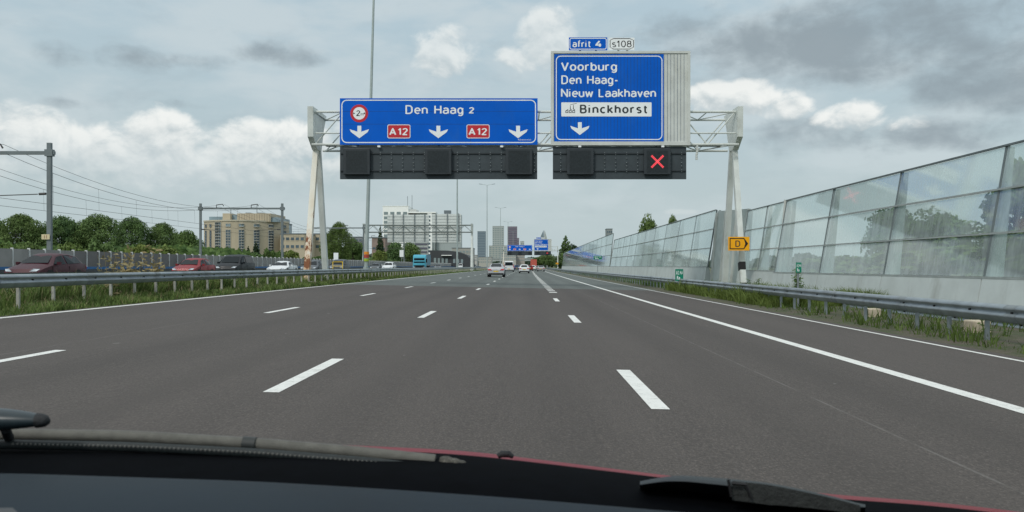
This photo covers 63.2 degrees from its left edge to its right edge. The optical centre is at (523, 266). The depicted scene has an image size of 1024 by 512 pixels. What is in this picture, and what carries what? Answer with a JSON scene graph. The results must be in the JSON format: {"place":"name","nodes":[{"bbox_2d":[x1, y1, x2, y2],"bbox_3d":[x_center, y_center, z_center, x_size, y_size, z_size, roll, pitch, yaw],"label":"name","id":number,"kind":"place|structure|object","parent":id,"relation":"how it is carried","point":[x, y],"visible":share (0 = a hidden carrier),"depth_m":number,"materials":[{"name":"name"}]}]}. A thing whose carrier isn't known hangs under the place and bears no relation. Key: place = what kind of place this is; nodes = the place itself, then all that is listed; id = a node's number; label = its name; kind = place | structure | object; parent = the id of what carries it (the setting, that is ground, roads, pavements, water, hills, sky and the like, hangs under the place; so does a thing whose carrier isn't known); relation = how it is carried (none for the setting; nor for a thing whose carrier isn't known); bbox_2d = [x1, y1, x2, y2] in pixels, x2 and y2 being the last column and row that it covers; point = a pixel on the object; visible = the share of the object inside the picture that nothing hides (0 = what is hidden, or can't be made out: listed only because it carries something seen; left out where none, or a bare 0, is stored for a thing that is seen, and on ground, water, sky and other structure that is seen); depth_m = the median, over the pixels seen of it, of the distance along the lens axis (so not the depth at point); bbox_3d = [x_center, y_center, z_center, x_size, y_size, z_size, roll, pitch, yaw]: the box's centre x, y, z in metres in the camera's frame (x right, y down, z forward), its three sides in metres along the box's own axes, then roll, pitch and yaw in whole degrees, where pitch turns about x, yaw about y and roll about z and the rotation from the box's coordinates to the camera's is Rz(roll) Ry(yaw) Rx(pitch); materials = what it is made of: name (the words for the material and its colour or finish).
{"place":"outdoors","nodes":[
{"label":"outdoors","id":0,"kind":"place"},
{"bbox_2d":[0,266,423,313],"bbox_3d":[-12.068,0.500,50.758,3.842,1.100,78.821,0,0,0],"label":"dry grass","id":1,"kind":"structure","parent":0,"point":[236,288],"depth_m":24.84,"materials":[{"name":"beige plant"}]},
{"bbox_2d":[1,266,965,315],"bbox_3d":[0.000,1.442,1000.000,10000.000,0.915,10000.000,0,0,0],"label":"ground","id":2,"kind":"structure","parent":0,"point":[769,268],"depth_m":333.66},
{"bbox_2d":[0,212,46,244],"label":"tree","id":3,"kind":"object","parent":2,"relation":"on","point":[16,228],"visible":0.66,"depth_m":138.24,"materials":[{"name":"green plant"}]},
{"bbox_2d":[0,143,55,249],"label":"catenary portal","id":4,"kind":"object","parent":2,"relation":"on","point":[49,152],"visible":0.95,"depth_m":55.89,"materials":[{"name":"metal"}]},
{"bbox_2d":[1,169,422,254],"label":"overhead line","id":5,"kind":"object","parent":4,"relation":"hanging from","point":[159,210],"visible":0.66,"depth_m":87.68,"materials":[{"name":"metal"}]},
{"bbox_2d":[0,144,434,253],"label":"overhead line","id":6,"kind":"object","parent":4,"relation":"attached to","point":[162,205],"visible":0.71,"depth_m":77.96,"materials":[{"name":"metal"}]},
{"bbox_2d":[18,241,40,249],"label":"bush","id":7,"kind":"object","parent":2,"relation":"on","point":[27,244],"visible":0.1,"depth_m":99.68,"materials":[{"name":"green plant"}]},
{"bbox_2d":[21,226,57,245],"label":"tree","id":8,"kind":"object","parent":2,"relation":"on","point":[36,234],"visible":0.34,"depth_m":139.67,"materials":[{"name":"green plant"}]},
{"bbox_2d":[42,215,84,245],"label":"tree","id":9,"kind":"object","parent":2,"relation":"on","point":[64,226],"visible":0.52,"depth_m":142.68,"materials":[{"name":"green plant"}]},
{"bbox_2d":[57,242,85,250],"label":"bush","id":10,"kind":"object","parent":2,"relation":"on","point":[69,246],"visible":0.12,"depth_m":99.70,"materials":[{"name":"green plant"}]},
{"bbox_2d":[53,225,94,248],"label":"tree","id":11,"kind":"object","parent":2,"relation":"on","point":[79,240],"visible":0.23,"depth_m":143.98,"materials":[{"name":"green plant"}]},
{"bbox_2d":[72,212,128,249],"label":"tree","id":12,"kind":"object","parent":2,"relation":"on","point":[99,225],"visible":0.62,"depth_m":145.78,"materials":[{"name":"green plant"}]},
{"bbox_2d":[86,237,120,251],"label":"bush","id":13,"kind":"object","parent":2,"relation":"on","point":[94,245],"visible":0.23,"depth_m":103.21,"materials":[{"name":"green plant"}]},
{"bbox_2d":[97,250,129,294],"bbox_3d":[-11.889,0.337,24.011,0.842,1.632,0.762,0,0,0],"label":"weed","id":14,"kind":"object","parent":2,"relation":"on","point":[111,266],"visible":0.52,"depth_m":24.01,"materials":[{"name":"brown plant"}]},
{"bbox_2d":[112,245,136,285],"bbox_3d":[-12.296,0.233,25.506,0.990,1.860,0.886,0,0,0],"label":"weed","id":15,"kind":"object","parent":2,"relation":"on","point":[128,268],"visible":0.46,"depth_m":25.66,"materials":[{"name":"brown plant"}]},
{"bbox_2d":[0,239,255,256],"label":"trackside scrub","id":16,"kind":"object","parent":2,"relation":"on","point":[183,249],"visible":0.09,"depth_m":121.12,"materials":[{"name":"green plant"}]},
{"bbox_2d":[109,216,151,247],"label":"tree","id":17,"kind":"object","parent":2,"relation":"on","point":[133,227],"visible":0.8,"depth_m":141.66,"materials":[{"name":"green plant"}]},
{"bbox_2d":[124,243,157,253],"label":"bush","id":18,"kind":"object","parent":2,"relation":"on","point":[140,247],"visible":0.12,"depth_m":99.46,"materials":[{"name":"green plant"}]},
{"bbox_2d":[140,244,163,283],"bbox_3d":[-12.533,0.193,27.987,1.176,1.920,0.595,0,0,23],"label":"weed","id":19,"kind":"object","parent":2,"relation":"on","point":[156,269],"visible":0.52,"depth_m":27.89,"materials":[{"name":"brown plant"}]},
{"bbox_2d":[147,221,180,246],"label":"tree","id":20,"kind":"object","parent":2,"relation":"on","point":[160,233],"visible":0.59,"depth_m":145.84,"materials":[{"name":"green plant"}]},
{"bbox_2d":[156,244,179,253],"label":"bush","id":21,"kind":"object","parent":2,"relation":"on","point":[167,249],"visible":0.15,"depth_m":111.44,"materials":[{"name":"green plant"}]},
{"bbox_2d":[176,229,196,245],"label":"tree","id":22,"kind":"object","parent":2,"relation":"on","point":[186,237],"visible":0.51,"depth_m":188.99,"materials":[{"name":"green plant"}]},
{"bbox_2d":[0,269,428,315],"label":"median grass","id":23,"kind":"structure","parent":2,"relation":"on","point":[143,297],"depth_m":25.05,"materials":[{"name":"plant"}]},
{"bbox_2d":[0,267,444,287],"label":"guardrail","id":24,"kind":"object","parent":2,"relation":"on","point":[177,271],"visible":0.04,"depth_m":33.64,"materials":[{"name":"metal"}]},
{"bbox_2d":[0,248,475,266],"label":"grey noise screen","id":25,"kind":"object","parent":2,"relation":"on","point":[10,257],"visible":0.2,"depth_m":66.53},
{"bbox_2d":[198,203,284,257],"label":"catenary portal","id":26,"kind":"object","parent":2,"relation":"on","point":[281,208],"visible":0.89,"depth_m":109.89,"materials":[{"name":"metal"}]},
{"bbox_2d":[0,267,487,306],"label":"guardrail","id":27,"kind":"object","parent":2,"relation":"on","point":[17,281],"visible":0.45,"depth_m":26.10,"materials":[{"name":"metal"}]},
{"bbox_2d":[203,213,289,254],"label":"office building","id":28,"kind":"structure","parent":2,"relation":"on","point":[235,239],"depth_m":302.95,"materials":[{"name":"beige concrete"}]},
{"bbox_2d":[214,222,220,247],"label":"window","id":29,"kind":"structure","parent":28,"relation":"in","point":[217,236],"depth_m":300.82,"materials":[{"name":"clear glass"}]},
{"bbox_2d":[225,229,230,247],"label":"window","id":30,"kind":"structure","parent":28,"relation":"in","point":[227,232],"depth_m":299.94,"materials":[{"name":"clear glass"}]},
{"bbox_2d":[238,230,243,250],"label":"window","id":31,"kind":"structure","parent":28,"relation":"in","point":[240,236],"depth_m":300.38,"materials":[{"name":"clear glass"}]},
{"bbox_2d":[253,230,259,252],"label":"window","id":32,"kind":"structure","parent":28,"relation":"in","point":[256,238],"depth_m":302.81,"materials":[{"name":"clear glass"}]},
{"bbox_2d":[268,230,273,250],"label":"window","id":33,"kind":"structure","parent":28,"relation":"in","point":[270,236],"depth_m":306.38,"materials":[{"name":"white glass"}]},
{"bbox_2d":[284,250,299,257],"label":"bush","id":34,"kind":"object","parent":2,"relation":"on","point":[290,254],"visible":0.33,"depth_m":189.48,"materials":[{"name":"green plant"}]},
{"bbox_2d":[280,233,314,258],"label":"office wing","id":35,"kind":"structure","parent":2,"relation":"on","point":[297,244],"depth_m":305.00,"materials":[{"name":"concrete"}]},
{"bbox_2d":[313,233,327,256],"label":"office block","id":36,"kind":"structure","parent":2,"relation":"on","point":[317,243],"depth_m":320.00,"materials":[{"name":"beige concrete"}]},
{"bbox_2d":[314,225,364,260],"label":"catenary portal","id":37,"kind":"object","parent":2,"relation":"on","point":[363,227],"visible":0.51,"depth_m":165.89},
{"bbox_2d":[327,221,353,259],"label":"tree","id":38,"kind":"object","parent":2,"relation":"on","point":[345,251],"visible":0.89,"depth_m":198.92,"materials":[{"name":"green plant"}]},
{"bbox_2d":[340,238,362,260],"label":"tree","id":39,"kind":"object","parent":2,"relation":"on","point":[357,252],"visible":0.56,"depth_m":209.24,"materials":[{"name":"green plant"}]},
{"bbox_2d":[363,0,374,268],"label":"street lamp","id":40,"kind":"object","parent":2,"relation":"on","point":[366,256],"visible":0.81,"depth_m":65.90,"materials":[{"name":"metal"}]},
{"bbox_2d":[371,249,387,260],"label":"bush","id":41,"kind":"object","parent":2,"relation":"on","point":[378,255],"visible":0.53,"depth_m":193.85,"materials":[{"name":"green plant"}]},
{"bbox_2d":[376,226,384,251],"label":"tree","id":42,"kind":"object","parent":2,"relation":"on","point":[380,244],"visible":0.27,"depth_m":259.66,"materials":[{"name":"green plant"}]},
{"bbox_2d":[372,238,390,254],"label":"brick building","id":43,"kind":"structure","parent":2,"relation":"on","point":[375,243],"depth_m":285.00,"materials":[{"name":"brown brick"}]},
{"bbox_2d":[386,242,405,261],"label":"tree","id":44,"kind":"object","parent":2,"relation":"on","point":[392,253],"visible":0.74,"depth_m":233.55,"materials":[{"name":"green plant"}]},
{"bbox_2d":[402,242,420,261],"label":"tree","id":45,"kind":"object","parent":2,"relation":"on","point":[411,249],"visible":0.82,"depth_m":243.36,"materials":[{"name":"green plant"}]},
{"bbox_2d":[362,224,473,270],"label":"sign gantry","id":46,"kind":"object","parent":2,"relation":"on","point":[472,259],"visible":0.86,"depth_m":177.31,"materials":[{"name":"metal"}]},
{"bbox_2d":[387,214,428,241],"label":"road sign","id":47,"kind":"object","parent":46,"relation":"attached to","point":[414,219],"visible":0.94,"depth_m":177.80,"materials":[{"name":"metal"}]},
{"bbox_2d":[432,213,460,241],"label":"road sign","id":48,"kind":"object","parent":46,"relation":"attached to","point":[444,219],"visible":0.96,"depth_m":177.80,"materials":[{"name":"metal"}]},
{"bbox_2d":[383,196,461,254],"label":"office building","id":49,"kind":"structure","parent":2,"relation":"on","point":[407,210],"depth_m":500.00,"materials":[{"name":"white concrete"}]},
{"bbox_2d":[415,268,487,274],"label":"median grass","id":50,"kind":"structure","parent":2,"relation":"on","point":[439,272],"depth_m":117.16,"materials":[{"name":"green plant"}]},
{"bbox_2d":[430,250,474,266],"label":"dark building","id":51,"kind":"structure","parent":2,"relation":"on","point":[440,256],"depth_m":330.00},
{"bbox_2d":[456,179,457,269],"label":"street lamp","id":52,"kind":"object","parent":2,"relation":"on","point":[457,229],"visible":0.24,"depth_m":151.89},
{"bbox_2d":[452,248,474,258],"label":"building","id":53,"kind":"structure","parent":2,"relation":"on","point":[467,251],"depth_m":420.00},
{"bbox_2d":[477,231,485,257],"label":"tower block","id":54,"kind":"structure","parent":2,"relation":"on","point":[481,243],"depth_m":1800.00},
{"bbox_2d":[479,257,492,266],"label":"building","id":55,"kind":"structure","parent":2,"relation":"on","point":[482,261],"depth_m":640.00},
{"bbox_2d":[492,226,503,245],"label":"tower block","id":56,"kind":"structure","parent":2,"relation":"on","point":[495,235],"depth_m":1700.00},
{"bbox_2d":[489,246,506,261],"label":"office slab","id":57,"kind":"structure","parent":2,"relation":"on","point":[494,251],"depth_m":1500.00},
{"bbox_2d":[502,254,515,264],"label":"building","id":58,"kind":"structure","parent":2,"relation":"on","point":[509,257],"depth_m":620.00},
{"bbox_2d":[507,226,516,244],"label":"tower block","id":59,"kind":"structure","parent":2,"relation":"on","point":[512,238],"depth_m":1900.00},
{"bbox_2d":[304,106,746,283],"bbox_3d":[0.100,-3.703,48.088,25.100,10.594,5.375,0,0,0],"label":"sign gantry","id":60,"kind":"object","parent":2,"relation":"on","point":[317,120],"visible":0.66,"depth_m":47.64,"materials":[{"name":"metal"}]},
{"bbox_2d":[340,145,536,178],"bbox_3d":[-4.788,-6.345,46.887,11.124,2.862,0.506,0,0,0],"label":"lane signal board","id":61,"kind":"object","parent":60,"relation":"attached to","point":[438,162],"visible":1,"depth_m":46.92,"materials":[{"name":"metal"}]},
{"bbox_2d":[340,98,537,144],"bbox_3d":[-4.770,-8.145,46.830,11.124,2.610,0.100,0,0,0],"label":"direction sign","id":62,"kind":"object","parent":60,"relation":"attached to","point":[438,121],"visible":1,"depth_m":46.80,"materials":[{"name":"metal"}]},
{"bbox_2d":[553,145,685,178],"bbox_3d":[5.418,-6.345,46.883,7.524,2.862,0.514,0,0,0],"label":"lane signal board","id":63,"kind":"object","parent":60,"relation":"attached to","point":[655,162],"visible":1,"depth_m":46.92,"materials":[{"name":"black"}]},
{"bbox_2d":[551,51,689,145],"bbox_3d":[5.463,-9.450,46.950,7.830,5.292,0.400,0,0,0],"label":"direction sign","id":64,"kind":"object","parent":60,"relation":"attached to","point":[620,98],"visible":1,"depth_m":46.80,"materials":[{"name":"metal"}]},
{"bbox_2d":[569,37,606,50],"bbox_3d":[3.636,-12.492,46.893,2.160,0.792,0.114,0,0,0],"label":"exit number plate","id":65,"kind":"object","parent":64,"relation":"on","point":[587,43],"visible":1,"depth_m":46.85,"materials":[{"name":"metal"}]},
{"bbox_2d":[609,38,633,50],"bbox_3d":[5.526,-12.483,46.893,1.440,0.774,0.114,0,0,0],"label":"route number plate","id":66,"kind":"object","parent":64,"relation":"on","point":[618,44],"visible":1,"depth_m":46.85,"materials":[{"name":"metal"}]},
{"bbox_2d":[728,237,748,250],"bbox_3d":[11.842,-1.240,45.895,1.161,0.757,0.311,0,0,0],"label":"detour sign","id":67,"kind":"object","parent":60,"relation":"attached to","point":[738,243],"visible":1,"depth_m":45.75,"materials":[{"name":"metal"}]},
{"bbox_2d":[503,246,557,268],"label":"sign gantry","id":68,"kind":"object","parent":2,"relation":"on","point":[533,249],"visible":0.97,"depth_m":371.33,"materials":[{"name":"metal"}]},
{"bbox_2d":[507,245,531,250],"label":"direction sign","id":69,"kind":"object","parent":68,"relation":"attached to","point":[519,247],"visible":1,"depth_m":371.00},
{"bbox_2d":[507,251,531,254],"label":"lane signal board","id":70,"kind":"object","parent":68,"relation":"attached to","point":[519,252],"visible":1,"depth_m":371.12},
{"bbox_2d":[534,239,551,250],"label":"direction sign","id":71,"kind":"object","parent":68,"relation":"attached to","point":[542,244],"visible":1,"depth_m":371.00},
{"bbox_2d":[555,235,571,268],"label":"tree","id":72,"kind":"object","parent":2,"relation":"on","point":[564,249],"visible":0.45,"depth_m":388.98,"materials":[{"name":"green plant"}]},
{"bbox_2d":[637,213,657,243],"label":"tree","id":73,"kind":"object","parent":2,"relation":"on","point":[649,224],"visible":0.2,"depth_m":109.29,"materials":[{"name":"green plant"}]},
{"bbox_2d":[681,252,820,267],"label":"distant wood","id":74,"kind":"object","parent":2,"relation":"on","point":[754,262],"visible":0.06,"depth_m":631.66,"materials":[{"name":"plant"}]},
{"bbox_2d":[736,201,795,285],"bbox_3d":[13.371,-0.912,46.492,1.226,4.925,8.475,0,0,0],"label":"noise barrier","id":75,"kind":"object","parent":2,"relation":"on","point":[764,274],"visible":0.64,"depth_m":46.63,"materials":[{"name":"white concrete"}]},
{"bbox_2d":[791,255,880,273],"bbox_3d":[25.414,0.251,66.019,8.742,2.288,7.509,0,0,-42],"label":"bush","id":76,"kind":"object","parent":2,"relation":"on","point":[847,264],"visible":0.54,"depth_m":64.18,"materials":[{"name":"green plant"}]},
{"bbox_2d":[860,207,920,260],"bbox_3d":[27.563,-1.671,61.893,4.719,5.759,4.442,0,0,21],"label":"tree","id":77,"kind":"object","parent":2,"relation":"on","point":[881,231],"visible":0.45,"depth_m":61.45,"materials":[{"name":"green plant"}]},
{"bbox_2d":[859,244,985,275],"bbox_3d":[28.382,-0.078,55.955,11.724,2.778,11.642,0,0,30],"label":"bush","id":78,"kind":"object","parent":2,"relation":"on","point":[945,262],"visible":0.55,"depth_m":53.73,"materials":[{"name":"green plant"}]},
{"bbox_2d":[902,205,986,274],"bbox_3d":[28.952,-1.512,57.916,6.748,5.440,6.023,0,0,29],"label":"tree","id":79,"kind":"object","parent":2,"relation":"on","point":[946,225],"visible":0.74,"depth_m":56.78,"materials":[{"name":"green plant"}]},
{"bbox_2d":[954,255,1023,276],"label":"bush","id":80,"kind":"object","parent":2,"relation":"on","point":[977,269],"visible":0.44,"depth_m":49.72,"materials":[{"name":"green plant"}]},
{"bbox_2d":[978,157,1023,276],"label":"tree","id":81,"kind":"object","parent":2,"relation":"on","point":[1016,210],"visible":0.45,"depth_m":49.78,"materials":[{"name":"green plant"}]},
{"bbox_2d":[344,269,656,290],"bbox_3d":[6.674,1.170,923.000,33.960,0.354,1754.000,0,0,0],"label":"road surface","id":82,"kind":"object","parent":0,"point":[515,279],"visible":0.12,"depth_m":62.86,"materials":[{"name":"asphalt"}]},
{"bbox_2d":[487,263,506,276],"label":"car","id":83,"kind":"object","parent":82,"relation":"on","point":[496,269],"visible":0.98,"depth_m":86.78,"materials":[{"name":"silver paint"}]},
{"bbox_2d":[504,261,514,271],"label":"van","id":84,"kind":"object","parent":82,"relation":"on","point":[509,265],"visible":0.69,"depth_m":169.40,"materials":[{"name":"white paint"}]},
{"bbox_2d":[0,270,1023,413],"bbox_3d":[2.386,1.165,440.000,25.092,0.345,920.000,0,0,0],"label":"lane markings","id":85,"kind":"object","parent":82,"relation":"on","point":[649,397],"visible":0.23,"depth_m":9.91,"materials":[{"name":"paint"}]},
{"bbox_2d":[0,284,1023,511],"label":"road","id":86,"kind":"structure","parent":0,"point":[532,373],"depth_m":8.48,"materials":[{"name":"asphalt"}]},
{"bbox_2d":[0,408,1015,511],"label":"car","id":87,"kind":"object","parent":86,"relation":"on","point":[59,470],"visible":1,"depth_m":0.96,"materials":[{"name":"black paint"}]},
{"bbox_2d":[0,0,1023,264],"label":"sky","id":88,"kind":"structure","parent":0,"point":[192,103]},
{"bbox_2d":[545,268,1023,357],"bbox_3d":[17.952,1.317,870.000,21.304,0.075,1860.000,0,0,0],"label":"verge","id":89,"kind":"structure","parent":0,"point":[1015,335],"depth_m":18.37,"materials":[{"name":"plant"}]},
{"bbox_2d":[539,254,556,267],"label":"tree","id":90,"kind":"object","parent":89,"relation":"on","point":[547,260],"visible":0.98,"depth_m":477.59,"materials":[{"name":"green plant"}]},
{"bbox_2d":[562,233,613,272],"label":"noise barrier","id":91,"kind":"object","parent":89,"relation":"on","point":[574,259],"visible":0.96,"depth_m":155.73,"materials":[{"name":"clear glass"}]},
{"bbox_2d":[558,270,669,287],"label":"verge grass","id":92,"kind":"structure","parent":89,"relation":"on","point":[652,282],"depth_m":65.68,"materials":[{"name":"green plant"}]},
{"bbox_2d":[609,209,720,280],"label":"noise barrier","id":93,"kind":"object","parent":89,"relation":"on","point":[644,258],"visible":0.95,"depth_m":69.87,"materials":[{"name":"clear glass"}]},
{"bbox_2d":[710,209,750,282],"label":"return wall","id":94,"kind":"structure","parent":89,"relation":"on","point":[717,256],"depth_m":53.19,"materials":[{"name":"concrete"}]},
{"bbox_2d":[662,278,888,306],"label":"verge grass","id":95,"kind":"structure","parent":89,"relation":"on","point":[754,297],"depth_m":30.56,"materials":[{"name":"plant"}]},
{"bbox_2d":[547,268,1023,339],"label":"guardrail","id":96,"kind":"object","parent":89,"relation":"on","point":[987,313],"visible":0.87,"depth_m":19.17,"materials":[{"name":"metal"}]},
{"bbox_2d":[778,200,796,271],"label":"return wall","id":97,"kind":"structure","parent":89,"relation":"on","point":[780,263],"depth_m":41.21,"materials":[{"name":"concrete"}]},
{"bbox_2d":[796,262,800,306],"bbox_3d":[8.745,0.670,26.480,0.170,1.580,0.109,0,0,0],"label":"distance marker","id":98,"kind":"object","parent":89,"relation":"on","point":[798,267],"visible":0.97,"depth_m":26.43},
{"bbox_2d":[771,140,1023,305],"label":"noise barrier","id":99,"kind":"object","parent":89,"relation":"on","point":[993,285],"visible":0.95,"depth_m":25.63,"materials":[{"name":"grey glass"}]},
{"bbox_2d":[842,304,1023,328],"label":"guardrail","id":100,"kind":"object","parent":89,"relation":"on","point":[953,318],"visible":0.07,"depth_m":20.75,"materials":[{"name":"metal"}]},
{"bbox_2d":[964,320,990,332],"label":"concrete block","id":101,"kind":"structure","parent":89,"relation":"on","point":[972,323],"depth_m":16.44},
{"bbox_3d":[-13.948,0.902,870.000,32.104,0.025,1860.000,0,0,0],"label":"opposite road","id":102,"kind":"structure","parent":0,"visible":0},
{"bbox_2d":[4,253,86,272],"bbox_3d":[-23.496,0.140,41.012,2.184,1.591,4.313,0,0,0],"label":"car","id":103,"kind":"object","parent":102,"relation":"on","point":[48,262],"visible":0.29,"depth_m":40.29,"materials":[{"name":"red paint"}]},
{"bbox_2d":[171,258,215,270],"bbox_3d":[-24.165,0.162,61.011,2.120,1.544,4.187,0,0,0],"label":"car","id":104,"kind":"object","parent":102,"relation":"on","point":[189,264],"visible":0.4,"depth_m":60.21,"materials":[{"name":"red paint"}]},
{"bbox_2d":[215,255,254,269],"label":"car","id":105,"kind":"object","parent":102,"relation":"on","point":[235,262],"visible":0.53,"depth_m":68.90,"materials":[{"name":"black paint"}]},
{"bbox_2d":[0,266,480,272],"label":"blue capped barrier","id":106,"kind":"object","parent":102,"relation":"on","point":[88,269],"visible":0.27,"depth_m":64.42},
{"bbox_2d":[266,261,297,269],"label":"car","id":107,"kind":"object","parent":102,"relation":"on","point":[283,265],"visible":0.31,"depth_m":79.28,"materials":[{"name":"white paint"}]},
{"bbox_2d":[300,260,321,268],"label":"car","id":108,"kind":"object","parent":102,"relation":"on","point":[316,264],"visible":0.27,"depth_m":91.12,"materials":[{"name":"grey paint"}]},
{"bbox_2d":[329,259,349,268],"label":"van","id":109,"kind":"object","parent":102,"relation":"on","point":[340,264],"visible":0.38,"depth_m":106.85,"materials":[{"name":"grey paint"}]},
{"bbox_2d":[411,255,430,267],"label":"truck","id":110,"kind":"object","parent":102,"relation":"on","point":[420,261],"visible":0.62,"depth_m":188.22,"materials":[{"name":"blue paint"}]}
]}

